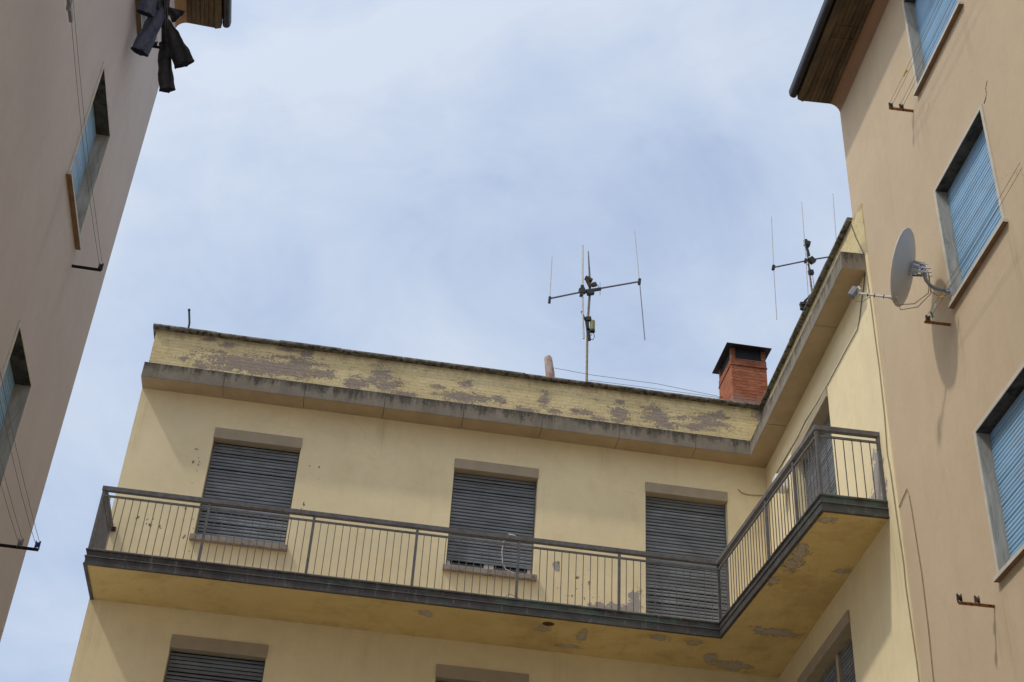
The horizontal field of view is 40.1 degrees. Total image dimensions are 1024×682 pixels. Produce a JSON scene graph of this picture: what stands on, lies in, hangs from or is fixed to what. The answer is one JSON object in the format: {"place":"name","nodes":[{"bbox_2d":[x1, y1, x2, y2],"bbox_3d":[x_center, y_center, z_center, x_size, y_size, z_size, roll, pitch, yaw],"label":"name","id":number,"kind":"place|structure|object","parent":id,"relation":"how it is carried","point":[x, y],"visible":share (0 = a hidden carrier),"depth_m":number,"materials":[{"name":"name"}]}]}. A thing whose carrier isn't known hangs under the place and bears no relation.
{"place":"outdoors","nodes":[
{"label":"outdoors","id":0,"kind":"place"},
{"bbox_2d":[0,0,231,640],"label":"apartment building","id":1,"kind":"structure","parent":0,"point":[49,295],"depth_m":15.10,"materials":[{"name":"beige paint"}]},
{"bbox_2d":[0,320,32,490],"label":"window","id":2,"kind":"structure","parent":1,"relation":"in","point":[16,374],"depth_m":14.46,"materials":[{"name":"stone"}]},
{"bbox_2d":[0,372,40,550],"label":"clothesline","id":3,"kind":"object","parent":1,"relation":"attached to","point":[22,547],"visible":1,"depth_m":13.90,"materials":[{"name":"metal"}]},
{"bbox_2d":[66,0,103,271],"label":"clothesline","id":4,"kind":"object","parent":1,"relation":"attached to","point":[69,9],"visible":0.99,"depth_m":14.16,"materials":[{"name":"metal"}]},
{"bbox_2d":[66,61,110,249],"bbox_3d":[-4.910,-2.156,16.099,0.257,1.795,1.303,8,-36,-5],"label":"window","id":5,"kind":"structure","parent":1,"relation":"in","point":[97,118],"depth_m":16.51,"materials":[{"name":"stone"}]},
{"bbox_2d":[135,0,146,34],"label":"window","id":6,"kind":"structure","parent":1,"relation":"in","point":[140,19],"depth_m":17.80,"materials":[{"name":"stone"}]},
{"bbox_2d":[152,0,167,48],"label":"clothesline","id":7,"kind":"object","parent":1,"relation":"attached to","point":[155,45],"visible":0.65,"depth_m":17.63,"materials":[{"name":"metal"}]},
{"bbox_2d":[131,0,169,56],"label":"trousers","id":8,"kind":"object","parent":7,"relation":"hanging from","point":[145,39],"visible":1,"depth_m":17.41,"materials":[{"name":"fabric"}]},
{"bbox_2d":[157,0,194,92],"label":"trousers","id":9,"kind":"object","parent":7,"relation":"hanging from","point":[173,48],"visible":0.96,"depth_m":17.62,"materials":[{"name":"grey fabric"}]},
{"bbox_2d":[0,0,852,681],"label":"sky","id":10,"kind":"structure","parent":0,"point":[404,178],"materials":[{"name":"blue"}]},
{"label":"ground","id":11,"kind":"structure","parent":0,"visible":0},
{"bbox_2d":[69,203,921,681],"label":"apartment building","id":12,"kind":"structure","parent":11,"relation":"on","point":[285,511],"depth_m":21.16,"materials":[{"name":"yellow paint"}]},
{"bbox_2d":[188,309,190,327],"bbox_3d":[-5.399,-0.296,23.371,0.105,0.578,0.044,8,-36,-5],"label":"iron rod","id":13,"kind":"object","parent":12,"relation":"on","point":[189,318],"visible":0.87,"depth_m":23.42,"materials":[{"name":"grey metal"}]},
{"bbox_2d":[164,634,268,681],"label":"window","id":14,"kind":"structure","parent":12,"relation":"in","point":[181,667],"depth_m":20.00,"materials":[{"name":"grey plastic"}]},
{"bbox_2d":[189,427,302,551],"bbox_3d":[-4.052,2.302,21.629,1.458,1.995,0.275,8,-36,-5],"label":"window","id":15,"kind":"structure","parent":12,"relation":"in","point":[237,473],"depth_m":21.76,"materials":[{"name":"grey plastic"}]},
{"bbox_2d":[435,664,528,681],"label":"window","id":16,"kind":"structure","parent":12,"relation":"in","point":[448,673],"depth_m":20.38,"materials":[{"name":"beige stone"}]},
{"bbox_2d":[442,458,538,581],"bbox_3d":[-0.302,2.815,21.990,1.448,1.985,0.275,8,-36,-5],"label":"window","id":17,"kind":"structure","parent":12,"relation":"in","point":[482,503],"depth_m":22.13,"materials":[{"name":"grey plastic"}]},
{"bbox_2d":[501,534,515,572],"bbox_3d":[0.013,3.098,20.620,0.173,0.585,0.407,21,-39,-22],"label":"cable","id":18,"kind":"object","parent":12,"relation":"attached to","point":[502,554],"visible":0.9,"depth_m":20.70,"materials":[{"name":"white plastic"}]},
{"bbox_2d":[544,355,554,376],"bbox_3d":[0.636,0.599,24.091,0.190,0.818,0.158,8,-36,-5],"label":"vent pipe","id":19,"kind":"object","parent":12,"relation":"on","point":[549,369],"visible":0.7,"depth_m":24.14,"materials":[{"name":"ceramic"}]},
{"bbox_2d":[548,231,644,380],"bbox_3d":[1.538,-0.258,25.574,1.822,4.833,0.129,8,-36,-5],"label":"tv antenna","id":20,"kind":"object","parent":12,"relation":"on","point":[589,292],"visible":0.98,"depth_m":25.92,"materials":[{"name":"metal"}]},
{"bbox_2d":[590,380,719,397],"bbox_3d":[2.597,0.861,25.253,2.651,0.328,0.030,14,-37,-14],"label":"guy wire","id":21,"kind":"object","parent":20,"relation":"attached to","point":[654,388],"visible":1,"depth_m":25.22,"materials":[{"name":"grey metal"}]},
{"bbox_2d":[556,368,719,396],"bbox_3d":[2.323,0.682,24.862,3.488,0.568,0.248,18,-38,-19],"label":"guy wire","id":22,"kind":"object","parent":12,"relation":"attached to","point":[639,381],"visible":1,"depth_m":24.69,"materials":[{"name":"grey metal"}]},
{"bbox_2d":[645,482,728,621],"bbox_3d":[2.745,3.599,22.049,1.368,2.883,0.230,8,-36,-5],"label":"window","id":23,"kind":"structure","parent":12,"relation":"in","point":[673,527],"depth_m":22.37,"materials":[{"name":"plastic"}]},
{"bbox_2d":[771,194,835,319],"bbox_3d":[4.859,-1.130,23.111,1.205,3.695,0.112,8,-36,-5],"label":"tv antenna","id":24,"kind":"object","parent":12,"relation":"on","point":[811,260],"visible":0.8,"depth_m":23.21,"materials":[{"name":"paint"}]},
{"bbox_2d":[791,388,836,508],"bbox_3d":[4.452,2.364,20.162,0.220,2.835,1.820,6,-36,-3],"label":"window","id":25,"kind":"structure","parent":12,"relation":"in","point":[820,413],"depth_m":20.64,"materials":[{"name":"grey plastic"}]},
{"bbox_2d":[776,273,864,472],"bbox_3d":[4.510,0.662,20.747,0.011,0.600,4.656,6,-36,-3],"label":"cable","id":26,"kind":"object","parent":12,"relation":"attached to","point":[832,374],"visible":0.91,"depth_m":19.94,"materials":[{"name":"beige plastic"}]},
{"bbox_2d":[797,610,855,681],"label":"window","id":27,"kind":"structure","parent":12,"relation":"in","point":[843,669],"depth_m":18.78,"materials":[{"name":"grey plastic"}]},
{"bbox_2d":[866,271,919,681],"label":"cable","id":28,"kind":"object","parent":12,"relation":"attached to","point":[892,484],"visible":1,"depth_m":17.01,"materials":[{"name":"beige plastic"}]},
{"bbox_2d":[789,0,1023,681],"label":"apartment building","id":29,"kind":"structure","parent":11,"relation":"on","point":[934,171],"depth_m":15.92,"materials":[{"name":"beige paint"}]},
{"bbox_2d":[848,228,951,309],"bbox_3d":[4.450,-0.748,16.252,0.782,1.052,0.900,22,-40,-23],"label":"satellite dish","id":30,"kind":"object","parent":29,"relation":"attached to","point":[905,266],"visible":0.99,"depth_m":16.06,"materials":[{"name":"grey metal"}]},
{"bbox_2d":[899,488,933,681],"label":"cable","id":31,"kind":"object","parent":29,"relation":"attached to","point":[921,576],"visible":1,"depth_m":15.81,"materials":[{"name":"plastic"}]},
{"bbox_2d":[888,0,953,112],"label":"clothesline","id":32,"kind":"object","parent":29,"relation":"attached to","point":[900,108],"visible":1,"depth_m":17.57,"materials":[{"name":"orange metal"}]},
{"bbox_2d":[902,0,963,95],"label":"window","id":33,"kind":"structure","parent":29,"relation":"in","point":[917,13],"depth_m":18.01,"materials":[{"name":"stone"}]},
{"bbox_2d":[933,104,1007,308],"bbox_3d":[5.163,-1.512,15.721,0.220,1.776,1.516,7,-36,-4],"label":"window","id":34,"kind":"structure","parent":29,"relation":"in","point":[967,190],"depth_m":15.97,"materials":[{"name":"plastic"}]},
{"bbox_2d":[924,163,1021,325],"bbox_3d":[4.971,-0.959,14.835,0.335,0.108,2.582,7,-36,-4],"label":"clothesline","id":35,"kind":"object","parent":29,"relation":"attached to","point":[927,320],"visible":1,"depth_m":15.40,"materials":[{"name":"orange metal"}]},
{"bbox_2d":[956,593,994,607],"bbox_3d":[4.595,2.568,13.871,0.405,0.108,0.070,7,-36,-4],"label":"bracket","id":36,"kind":"object","parent":29,"relation":"attached to","point":[961,602],"visible":1,"depth_m":13.85,"materials":[{"name":"orange metal"}]},
{"bbox_2d":[973,362,1023,582],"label":"window","id":37,"kind":"structure","parent":29,"relation":"in","point":[999,435],"depth_m":14.17,"materials":[{"name":"stone"}]}
]}

